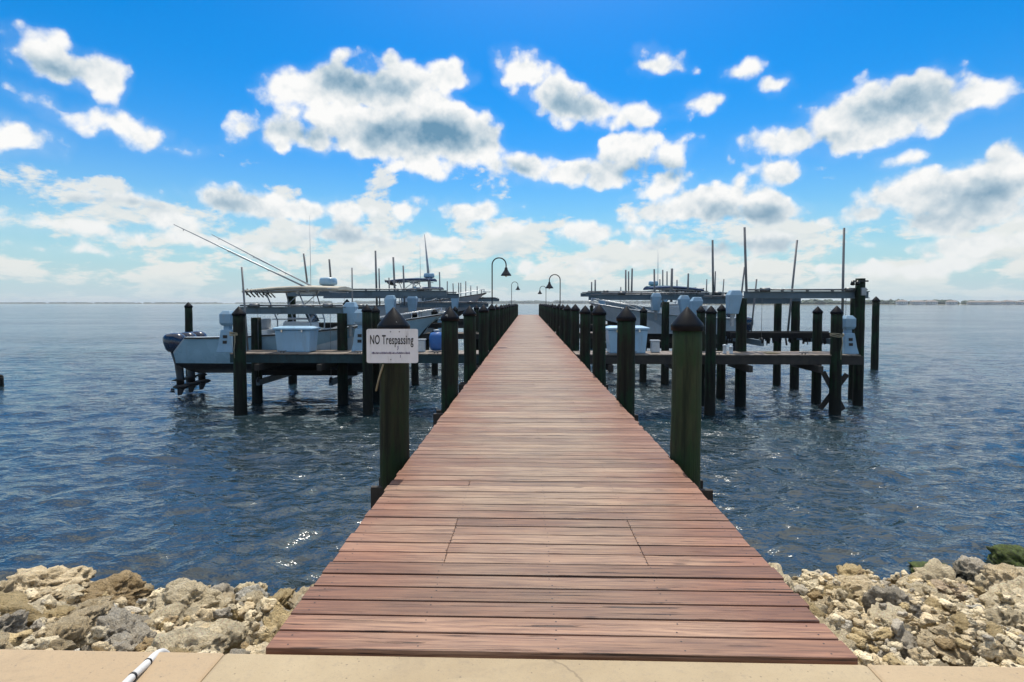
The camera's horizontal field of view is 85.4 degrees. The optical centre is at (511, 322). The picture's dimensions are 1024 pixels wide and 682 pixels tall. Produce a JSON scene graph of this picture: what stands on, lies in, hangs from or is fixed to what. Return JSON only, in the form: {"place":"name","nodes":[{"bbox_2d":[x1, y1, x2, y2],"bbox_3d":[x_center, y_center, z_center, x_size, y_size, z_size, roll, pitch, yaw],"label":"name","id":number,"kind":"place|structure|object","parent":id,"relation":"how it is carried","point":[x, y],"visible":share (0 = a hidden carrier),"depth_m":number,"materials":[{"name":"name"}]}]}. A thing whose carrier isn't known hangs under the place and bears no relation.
{"place":"outdoors","nodes":[
{"label":"outdoors","id":0,"kind":"place"},
{"bbox_2d":[0,303,674,303],"bbox_3d":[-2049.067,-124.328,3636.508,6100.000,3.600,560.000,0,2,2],"label":"shore","id":1,"kind":"structure","parent":0,"point":[266,303],"depth_m":3565.46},
{"bbox_2d":[0,299,1023,303],"bbox_3d":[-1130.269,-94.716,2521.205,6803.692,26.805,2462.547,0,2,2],"label":"treeline","id":2,"kind":"object","parent":1,"relation":"on","point":[828,301],"visible":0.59,"depth_m":3386.61,"materials":[{"name":"green plant"}]},
{"bbox_2d":[399,272,488,324],"bbox_3d":[-3.942,-1.331,33.139,4.800,3.267,4.085,0,2,2],"label":"boat lift","id":3,"kind":"object","parent":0,"point":[454,302],"visible":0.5,"depth_m":31.46,"materials":[{"name":"black metal"}]},
{"bbox_2d":[372,234,490,320],"bbox_3d":[-5.707,-2.023,33.322,8.882,6.487,2.626,0,2,2],"label":"boat","id":4,"kind":"object","parent":3,"relation":"on","point":[428,276],"visible":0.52,"depth_m":32.53,"materials":[{"name":"paint"}]},
{"bbox_2d":[401,281,498,320],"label":"boat lift","id":5,"kind":"object","parent":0,"point":[481,298],"visible":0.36,"depth_m":44.88,"materials":[{"name":"black metal"}]},
{"bbox_2d":[0,304,1023,595],"bbox_3d":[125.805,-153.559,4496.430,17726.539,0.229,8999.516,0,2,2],"label":"water","id":6,"kind":"structure","parent":0,"point":[116,456],"depth_m":13.06,"materials":[{"name":"blue liquid"}]},
{"bbox_2d":[184,302,192,381],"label":"piling","id":7,"kind":"object","parent":6,"relation":"in","point":[188,306],"visible":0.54,"depth_m":24.30,"materials":[{"name":"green wood"}]},
{"bbox_2d":[232,306,247,415],"bbox_3d":[-8.539,1.770,17.415,0.415,4.575,0.415,0,2,2],"label":"piling","id":8,"kind":"object","parent":6,"relation":"in","point":[239,374],"visible":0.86,"depth_m":17.26,"materials":[{"name":"brown wood"}]},
{"bbox_2d":[251,317,262,402],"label":"piling","id":9,"kind":"object","parent":6,"relation":"in","point":[256,341],"visible":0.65,"depth_m":19.38,"materials":[{"name":"brown wood"}]},
{"bbox_2d":[287,296,296,383],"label":"piling","id":10,"kind":"object","parent":6,"relation":"in","point":[292,379],"visible":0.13,"depth_m":23.80,"materials":[{"name":"brown wood"}]},
{"bbox_2d":[287,251,458,333],"bbox_3d":[-6.123,-1.372,25.341,6.816,3.594,4.985,0,2,2],"label":"boat lift","id":11,"kind":"object","parent":10,"relation":"on","point":[390,296],"visible":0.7,"depth_m":23.59,"materials":[{"name":"black metal"}]},
{"bbox_2d":[337,313,347,404],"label":"piling","id":12,"kind":"object","parent":6,"relation":"in","point":[342,371],"visible":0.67,"depth_m":18.99,"materials":[{"name":"brown wood"}]},
{"bbox_2d":[240,253,372,385],"bbox_3d":[-7.379,-0.307,20.841,4.073,4.878,4.120,0,2,2],"label":"boat lift","id":13,"kind":"object","parent":12,"relation":"on","point":[350,308],"visible":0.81,"depth_m":19.18,"materials":[{"name":"black metal"}]},
{"bbox_2d":[163,216,444,394],"bbox_3d":[-7.534,-0.629,20.959,10.582,6.608,3.126,0,2,2],"label":"boat","id":14,"kind":"object","parent":13,"relation":"on","point":[192,352],"visible":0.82,"depth_m":20.22,"materials":[{"name":"paint"}]},
{"bbox_2d":[230,350,489,370],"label":"finger pier","id":15,"kind":"structure","parent":12,"relation":"on","point":[266,359],"depth_m":17.87,"materials":[{"name":"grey wood"}]},
{"bbox_2d":[216,311,232,352],"bbox_3d":[-9.414,0.285,18.391,0.532,1.366,0.532,0,2,2],"label":"power pedestal","id":16,"kind":"object","parent":15,"relation":"on","point":[225,344],"visible":0.84,"depth_m":18.19,"materials":[{"name":"plastic"}]},
{"bbox_2d":[272,326,320,351],"bbox_3d":[-7.185,0.538,18.538,1.317,0.850,0.780,0,2,5],"label":"dock box","id":17,"kind":"object","parent":15,"relation":"on","point":[296,338],"visible":0.98,"depth_m":18.23,"materials":[{"name":"plastic"}]},
{"bbox_2d":[351,309,361,350],"bbox_3d":[-5.095,0.254,18.770,0.546,1.403,0.546,0,2,2],"label":"power pedestal","id":18,"kind":"object","parent":15,"relation":"on","point":[357,343],"visible":0.49,"depth_m":18.57,"materials":[{"name":"plastic"}]},
{"bbox_2d":[429,329,440,350],"bbox_3d":[-2.529,0.591,18.610,0.500,0.740,0.492,0,2,2],"label":"barrel","id":19,"kind":"object","parent":15,"relation":"on","point":[435,340],"visible":0.83,"depth_m":18.40,"materials":[{"name":"blue plastic"}]},
{"bbox_2d":[361,304,372,414],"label":"piling","id":20,"kind":"object","parent":6,"relation":"in","point":[366,310],"visible":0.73,"depth_m":17.27,"materials":[{"name":"brown wood"}]},
{"bbox_2d":[372,305,379,402],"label":"piling","id":21,"kind":"object","parent":6,"relation":"in","point":[375,323],"visible":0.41,"depth_m":19.37,"materials":[{"name":"brown wood"}]},
{"bbox_2d":[377,307,409,492],"bbox_3d":[-1.233,2.149,5.846,0.341,4.623,0.362,0,2,2],"label":"piling","id":22,"kind":"object","parent":6,"relation":"in","point":[394,422],"visible":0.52,"depth_m":5.68,"materials":[{"name":"wood"}]},
{"bbox_2d":[366,329,417,362],"bbox_3d":[-1.197,0.233,5.545,0.516,0.341,0.012,0,2,1],"label":"sign","id":23,"kind":"object","parent":22,"relation":"attached to","point":[392,345],"visible":1,"depth_m":5.54,"materials":[{"name":"white metal"}]},
{"bbox_2d":[411,310,418,384],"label":"piling","id":24,"kind":"object","parent":6,"relation":"in","point":[414,373],"visible":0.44,"depth_m":23.58,"materials":[{"name":"brown wood"}]},
{"bbox_2d":[441,307,458,412],"bbox_3d":[-1.107,2.015,9.908,0.356,4.602,0.341,0,2,2],"label":"piling","id":25,"kind":"object","parent":6,"relation":"in","point":[449,355],"visible":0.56,"depth_m":9.73,"materials":[{"name":"brown wood"}]},
{"bbox_2d":[463,306,475,381],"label":"piling","id":26,"kind":"object","parent":6,"relation":"in","point":[469,321],"visible":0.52,"depth_m":13.42,"materials":[{"name":"green wood"}]},
{"bbox_2d":[478,304,488,364],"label":"piling","id":27,"kind":"object","parent":6,"relation":"in","point":[483,310],"visible":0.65,"depth_m":17.33,"materials":[{"name":"green wood"}]},
{"bbox_2d":[488,304,495,351],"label":"piling","id":28,"kind":"object","parent":6,"relation":"in","point":[491,328],"visible":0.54,"depth_m":21.44,"materials":[{"name":"green wood"}]},
{"bbox_2d":[563,304,570,349],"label":"piling","id":29,"kind":"object","parent":6,"relation":"in","point":[567,325],"visible":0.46,"depth_m":22.65,"materials":[{"name":"green wood"}]},
{"bbox_2d":[570,304,579,351],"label":"piling","id":30,"kind":"object","parent":6,"relation":"in","point":[575,311],"visible":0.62,"depth_m":19.34,"materials":[{"name":"green wood"}]},
{"bbox_2d":[579,305,590,369],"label":"piling","id":31,"kind":"object","parent":6,"relation":"in","point":[585,320],"visible":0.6,"depth_m":15.89,"materials":[{"name":"green wood"}]},
{"bbox_2d":[592,304,606,386],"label":"piling","id":32,"kind":"object","parent":6,"relation":"in","point":[599,313],"visible":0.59,"depth_m":12.61,"materials":[{"name":"green wood"}]},
{"bbox_2d":[616,306,636,417],"bbox_3d":[1.924,2.027,9.418,0.342,4.617,0.358,0,2,2],"label":"piling","id":33,"kind":"object","parent":6,"relation":"in","point":[626,318],"visible":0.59,"depth_m":9.24,"materials":[{"name":"brown wood"}]},
{"bbox_2d":[639,307,646,381],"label":"piling","id":34,"kind":"object","parent":6,"relation":"in","point":[643,367],"visible":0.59,"depth_m":24.29,"materials":[{"name":"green wood"}]},
{"bbox_2d":[661,302,668,383],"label":"piling","id":35,"kind":"object","parent":6,"relation":"in","point":[665,341],"visible":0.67,"depth_m":23.74,"materials":[{"name":"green wood"}]},
{"bbox_2d":[588,240,727,350],"bbox_3d":[7.237,-1.121,25.627,6.596,5.172,7.285,0,2,2],"label":"boat lift","id":36,"kind":"object","parent":35,"relation":"on","point":[693,301],"visible":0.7,"depth_m":24.90,"materials":[{"name":"black metal"}]},
{"bbox_2d":[584,263,753,350],"bbox_3d":[7.564,-0.787,27.088,8.082,5.610,2.626,0,2,2],"label":"boat","id":37,"kind":"object","parent":36,"relation":"on","point":[653,325],"visible":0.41,"depth_m":26.40,"materials":[{"name":"paint"}]},
{"bbox_2d":[670,307,703,488],"bbox_3d":[1.831,2.144,5.892,0.363,4.627,0.362,0,2,2],"label":"piling","id":38,"kind":"object","parent":6,"relation":"in","point":[687,326],"visible":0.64,"depth_m":5.72,"materials":[{"name":"wood"}]},
{"bbox_2d":[696,306,705,405],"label":"piling","id":39,"kind":"object","parent":6,"relation":"in","point":[700,310],"visible":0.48,"depth_m":18.65,"materials":[{"name":"brown wood"}]},
{"bbox_2d":[704,306,716,415],"bbox_3d":[6.150,1.766,17.204,0.348,4.598,0.349,0,2,2],"label":"piling","id":40,"kind":"object","parent":6,"relation":"in","point":[710,365],"visible":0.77,"depth_m":17.07,"materials":[{"name":"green wood"}]},
{"bbox_2d":[573,351,862,410],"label":"finger pier","id":41,"kind":"structure","parent":6,"relation":"on","point":[811,360],"depth_m":17.44,"materials":[{"name":"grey wood"}]},
{"bbox_2d":[606,325,649,352],"bbox_3d":[3.719,0.539,18.083,1.368,0.880,0.750,0,2,0],"label":"dock box","id":42,"kind":"object","parent":41,"relation":"on","point":[641,332],"visible":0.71,"depth_m":17.79,"materials":[{"name":"plastic"}]},
{"bbox_2d":[842,315,858,353],"bbox_3d":[10.789,0.378,17.830,0.474,1.220,0.474,0,2,2],"label":"power pedestal","id":43,"kind":"object","parent":41,"relation":"on","point":[849,346],"visible":0.86,"depth_m":17.66,"materials":[{"name":"plastic"}]},
{"bbox_2d":[716,304,725,397],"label":"piling","id":44,"kind":"object","parent":6,"relation":"in","point":[721,341],"visible":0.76,"depth_m":19.93,"materials":[{"name":"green wood"}]},
{"bbox_2d":[734,298,746,406],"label":"piling","id":45,"kind":"object","parent":6,"relation":"in","point":[741,346],"visible":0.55,"depth_m":18.51,"materials":[{"name":"brown wood"}]},
{"bbox_2d":[701,227,869,345],"bbox_3d":[9.672,-1.269,20.398,4.953,4.177,4.585,0,2,2],"label":"boat lift","id":46,"kind":"object","parent":45,"relation":"attached to","point":[732,299],"visible":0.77,"depth_m":19.27,"materials":[{"name":"black metal"}]},
{"bbox_2d":[773,303,781,384],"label":"piling","id":47,"kind":"object","parent":6,"relation":"in","point":[776,344],"visible":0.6,"depth_m":23.43,"materials":[{"name":"brown wood"}]},
{"bbox_2d":[790,301,799,388],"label":"piling","id":48,"kind":"object","parent":6,"relation":"in","point":[795,345],"visible":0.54,"depth_m":22.41,"materials":[{"name":"brown wood"}]},
{"bbox_2d":[811,306,822,403],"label":"piling","id":49,"kind":"object","parent":6,"relation":"in","point":[817,312],"visible":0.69,"depth_m":19.06,"materials":[{"name":"brown wood"}]},
{"bbox_2d":[829,306,843,414],"bbox_3d":[10.144,1.758,17.395,0.370,4.594,0.370,0,2,2],"label":"piling","id":50,"kind":"object","parent":6,"relation":"in","point":[835,370],"visible":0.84,"depth_m":17.25,"materials":[{"name":"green wood"}]},
{"bbox_2d":[848,298,854,398],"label":"piling","id":51,"kind":"object","parent":6,"relation":"in","point":[850,369],"visible":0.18,"depth_m":20.06,"materials":[{"name":"brown wood"}]},
{"bbox_2d":[852,278,865,405],"bbox_3d":[11.769,1.254,18.837,0.329,5.503,0.325,0,2,2],"label":"piling","id":52,"kind":"object","parent":6,"relation":"in","point":[858,370],"visible":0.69,"depth_m":18.70,"materials":[{"name":"brown wood"}]},
{"bbox_2d":[870,296,879,368],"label":"piling","id":53,"kind":"object","parent":6,"relation":"in","point":[874,364],"visible":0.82,"depth_m":28.89,"materials":[{"name":"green wood"}]},
{"bbox_2d":[986,544,1023,566],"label":"rock","id":54,"kind":"object","parent":6,"relation":"in","point":[1009,554],"visible":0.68,"depth_m":7.35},
{"bbox_2d":[0,649,1023,681],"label":"pavement","id":55,"kind":"structure","parent":0,"point":[59,666],"depth_m":2.46,"materials":[{"name":"concrete"}]},
{"bbox_2d":[122,648,169,681],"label":"pipe","id":56,"kind":"object","parent":55,"relation":"on","point":[144,665],"visible":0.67,"depth_m":2.47,"materials":[{"name":"white plastic"}]},
{"bbox_2d":[0,0,1023,303],"label":"sky","id":57,"kind":"structure","parent":0,"point":[582,142],"materials":[{"name":"blue"}]},
{"bbox_2d":[139,601,981,644],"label":"embankment","id":58,"kind":"structure","parent":0,"point":[249,637],"depth_m":4.31,"materials":[{"name":"stone"}]},
{"bbox_2d":[0,630,13,648],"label":"rock","id":59,"kind":"object","parent":58,"relation":"on","point":[5,643],"visible":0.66,"depth_m":2.90,"materials":[{"name":"stone"}]},
{"bbox_2d":[0,576,17,592],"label":"rock","id":60,"kind":"object","parent":58,"relation":"on","point":[8,585],"visible":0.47,"depth_m":5.64,"materials":[{"name":"stone"}]},
{"bbox_2d":[0,609,28,632],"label":"rock","id":61,"kind":"object","parent":58,"relation":"on","point":[16,622],"visible":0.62,"depth_m":3.56,"materials":[{"name":"stone"}]},
{"bbox_2d":[0,591,45,626],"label":"rock","id":62,"kind":"object","parent":58,"relation":"on","point":[11,602],"visible":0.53,"depth_m":4.05,"materials":[{"name":"stone"}]},
{"bbox_2d":[28,589,63,602],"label":"rock","id":63,"kind":"object","parent":58,"relation":"on","point":[56,595],"visible":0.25,"depth_m":5.36,"materials":[{"name":"stone"}]},
{"bbox_2d":[6,565,95,592],"bbox_3d":[-5.354,3.052,6.416,0.929,0.478,0.852,-6,0,-10],"label":"rock","id":64,"kind":"object","parent":58,"relation":"on","point":[41,578],"visible":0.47,"depth_m":6.35,"materials":[{"name":"stone"}]},
{"bbox_2d":[33,616,90,650],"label":"rock","id":65,"kind":"object","parent":58,"relation":"on","point":[76,630],"visible":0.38,"depth_m":3.20,"materials":[{"name":"stone"}]},
{"bbox_2d":[60,584,85,594],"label":"rock","id":66,"kind":"object","parent":58,"relation":"on","point":[68,589],"visible":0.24,"depth_m":6.08,"materials":[{"name":"stone"}]},
{"bbox_2d":[45,604,108,645],"bbox_3d":[-2.851,2.017,3.591,0.403,0.241,0.410,-9,4,-21],"label":"rock","id":67,"kind":"object","parent":58,"relation":"on","point":[93,612],"visible":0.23,"depth_m":3.67,"materials":[{"name":"stone"}]},
{"bbox_2d":[57,595,114,620],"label":"rock","id":68,"kind":"object","parent":58,"relation":"on","point":[101,601],"visible":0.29,"depth_m":4.22,"materials":[{"name":"stone"}]},
{"bbox_2d":[74,570,152,613],"bbox_3d":[-4.052,2.780,5.527,0.699,0.486,0.719,0,2,0],"label":"rock","id":69,"kind":"object","parent":58,"relation":"on","point":[128,585],"visible":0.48,"depth_m":5.52,"materials":[{"name":"stone"}]},
{"bbox_2d":[81,606,146,650],"bbox_3d":[-2.290,1.848,3.220,0.328,0.276,0.367,21,15,15],"label":"rock","id":70,"kind":"object","parent":58,"relation":"on","point":[114,620],"visible":0.34,"depth_m":3.21,"materials":[{"name":"stone"}]},
{"bbox_2d":[104,623,156,651],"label":"rock","id":71,"kind":"object","parent":58,"relation":"on","point":[126,641],"visible":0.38,"depth_m":2.98,"materials":[{"name":"stone"}]},
{"bbox_2d":[149,602,184,625],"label":"rock","id":72,"kind":"object","parent":58,"relation":"on","point":[175,609],"visible":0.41,"depth_m":4.10,"materials":[{"name":"stone"}]},
{"bbox_2d":[145,577,231,615],"bbox_3d":[-2.741,2.400,4.633,0.649,0.447,0.568,1,2,30],"label":"rock","id":73,"kind":"object","parent":58,"relation":"on","point":[186,592],"visible":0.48,"depth_m":4.63,"materials":[{"name":"stone"}]},
{"bbox_2d":[151,626,230,652],"bbox_3d":[-1.662,1.711,2.914,0.372,0.225,0.405,-5,-10,34],"label":"rock","id":74,"kind":"object","parent":58,"relation":"on","point":[194,639],"visible":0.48,"depth_m":2.88,"materials":[{"name":"stone"}]},
{"bbox_2d":[191,618,252,634],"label":"rock","id":75,"kind":"object","parent":58,"relation":"on","point":[221,623],"visible":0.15,"depth_m":3.52,"materials":[{"name":"stone"}]},
{"bbox_2d":[238,590,264,609],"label":"rock","id":76,"kind":"object","parent":58,"relation":"on","point":[258,595],"visible":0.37,"depth_m":5.35,"materials":[{"name":"stone"}]},
{"bbox_2d":[234,581,269,596],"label":"rock","id":77,"kind":"object","parent":58,"relation":"on","point":[240,586],"visible":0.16,"depth_m":6.35,"materials":[{"name":"stone"}]},
{"bbox_2d":[235,584,269,602],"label":"rock","id":78,"kind":"object","parent":58,"relation":"on","point":[244,590],"visible":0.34,"depth_m":5.72,"materials":[{"name":"stone"}]},
{"bbox_2d":[262,604,292,630],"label":"rock","id":79,"kind":"object","parent":58,"relation":"on","point":[278,616],"visible":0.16,"depth_m":3.55,"materials":[{"name":"stone"}]},
{"bbox_2d":[268,588,294,608],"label":"rock","id":80,"kind":"object","parent":58,"relation":"on","point":[282,596],"visible":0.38,"depth_m":5.34,"materials":[{"name":"stone"}]},
{"bbox_2d":[9,569,1023,667],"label":"rubble","id":81,"kind":"object","parent":58,"relation":"on","point":[872,637],"visible":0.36,"depth_m":3.51,"materials":[{"name":"stone"}]},
{"bbox_2d":[43,605,75,618],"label":"rock","id":82,"kind":"object","parent":81,"relation":"on","point":[61,611],"visible":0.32,"depth_m":4.21,"materials":[{"name":"stone"}]},
{"bbox_2d":[48,638,75,650],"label":"rock","id":83,"kind":"object","parent":81,"relation":"on","point":[60,644],"visible":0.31,"depth_m":2.97,"materials":[{"name":"stone"}]},
{"bbox_2d":[266,315,857,664],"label":"boardwalk","id":84,"kind":"structure","parent":58,"relation":"on","point":[543,496],"depth_m":3.56,"materials":[{"name":"brown wood"}]},
{"bbox_2d":[768,562,793,589],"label":"rock","id":85,"kind":"object","parent":58,"relation":"on","point":[788,581],"visible":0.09,"depth_m":5.42,"materials":[{"name":"stone"}]},
{"bbox_2d":[813,596,845,618],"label":"rock","id":86,"kind":"object","parent":58,"relation":"on","point":[826,600],"visible":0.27,"depth_m":4.30,"materials":[{"name":"stone"}]},
{"bbox_2d":[819,617,858,649],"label":"rock","id":87,"kind":"object","parent":58,"relation":"on","point":[838,632],"visible":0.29,"depth_m":3.12,"materials":[{"name":"stone"}]},
{"bbox_2d":[836,563,868,577],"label":"rock","id":88,"kind":"object","parent":58,"relation":"on","point":[846,569],"visible":0.3,"depth_m":6.56,"materials":[{"name":"stone"}]},
{"bbox_2d":[827,575,884,600],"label":"rock","id":89,"kind":"object","parent":58,"relation":"on","point":[857,585],"visible":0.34,"depth_m":5.25,"materials":[{"name":"stone"}]},
{"bbox_2d":[868,602,913,631],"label":"rock","id":90,"kind":"object","parent":58,"relation":"on","point":[888,615],"visible":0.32,"depth_m":3.86,"materials":[{"name":"stone"}]},
{"bbox_2d":[861,584,921,618],"bbox_3d":[3.004,2.227,4.351,0.367,0.350,0.432,-1,-4,-27],"label":"rock","id":91,"kind":"object","parent":58,"relation":"on","point":[893,594],"visible":0.48,"depth_m":4.30,"materials":[{"name":"stone"}]},
{"bbox_2d":[881,629,917,658],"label":"rock","id":92,"kind":"object","parent":58,"relation":"on","point":[907,639],"visible":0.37,"depth_m":3.10,"materials":[{"name":"stone"}]},
{"bbox_2d":[903,582,937,596],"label":"rock","id":93,"kind":"object","parent":58,"relation":"on","point":[917,586],"visible":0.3,"depth_m":5.32,"materials":[{"name":"stone"}]},
{"bbox_2d":[913,558,955,582],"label":"rock","id":94,"kind":"object","parent":58,"relation":"on","point":[934,568],"visible":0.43,"depth_m":6.21,"materials":[{"name":"stone"}]},
{"bbox_2d":[924,596,950,619],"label":"rock","id":95,"kind":"object","parent":58,"relation":"on","point":[932,602],"visible":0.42,"depth_m":4.59,"materials":[{"name":"stone"}]},
{"bbox_2d":[920,628,975,666],"bbox_3d":[2.484,1.855,3.143,0.287,0.162,0.321,2,3,43],"label":"rock","id":96,"kind":"object","parent":58,"relation":"on","point":[965,657],"visible":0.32,"depth_m":3.08,"materials":[{"name":"stone"}]},
{"bbox_2d":[931,579,968,601],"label":"rock","id":97,"kind":"object","parent":58,"relation":"on","point":[941,586],"visible":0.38,"depth_m":5.38,"materials":[{"name":"stone"}]},
{"bbox_2d":[952,555,987,581],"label":"rock","id":98,"kind":"object","parent":58,"relation":"on","point":[966,568],"visible":0.42,"depth_m":6.91,"materials":[{"name":"stone"}]},
{"bbox_2d":[950,611,1004,639],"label":"rock","id":99,"kind":"object","parent":58,"relation":"on","point":[962,623],"visible":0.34,"depth_m":3.47,"materials":[{"name":"stone"}]},
{"bbox_2d":[977,640,1023,663],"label":"rock","id":100,"kind":"object","parent":58,"relation":"on","point":[1009,653],"visible":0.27,"depth_m":2.87,"materials":[{"name":"stone"}]},
{"bbox_2d":[978,575,1023,605],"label":"rock","id":101,"kind":"object","parent":58,"relation":"on","point":[1015,586],"visible":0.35,"depth_m":4.83,"materials":[{"name":"stone"}]},
{"bbox_2d":[980,563,1023,590],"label":"rock","id":102,"kind":"object","parent":58,"relation":"on","point":[998,573],"visible":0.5,"depth_m":5.55,"materials":[{"name":"stone"}]},
{"bbox_2d":[983,592,1023,614],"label":"rock","id":103,"kind":"object","parent":58,"relation":"on","point":[993,602],"visible":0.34,"depth_m":4.33,"materials":[{"name":"stone"}]},
{"bbox_2d":[985,606,1023,644],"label":"rock","id":104,"kind":"object","parent":58,"relation":"on","point":[1010,617],"visible":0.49,"depth_m":3.89,"materials":[{"name":"stone"}]},
{"bbox_2d":[580,268,707,328],"bbox_3d":[8.668,-1.454,36.887,7.800,4.152,4.285,0,2,2],"label":"boat lift","id":105,"kind":"object","parent":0,"point":[585,294],"visible":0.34,"depth_m":35.69,"materials":[{"name":"black metal"}]},
{"bbox_2d":[597,258,734,344],"bbox_3d":[10.146,-1.605,37.098,9.482,6.169,2.726,0,2,2],"label":"boat","id":106,"kind":"object","parent":105,"relation":"on","point":[616,304],"visible":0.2,"depth_m":36.60,"materials":[{"name":"paint"}]},
{"bbox_2d":[702,304,1023,304],"bbox_3d":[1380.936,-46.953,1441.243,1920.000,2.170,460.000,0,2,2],"label":"shore","id":107,"kind":"structure","parent":0,"point":[880,304],"depth_m":1276.85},
{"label":"rock","id":108,"kind":"object","parent":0,"visible":0},
{"bbox_2d":[221,622,247,654],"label":"rock","id":109,"kind":"object","parent":108,"relation":"on","point":[237,632],"visible":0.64,"depth_m":3.18,"materials":[{"name":"stone"}]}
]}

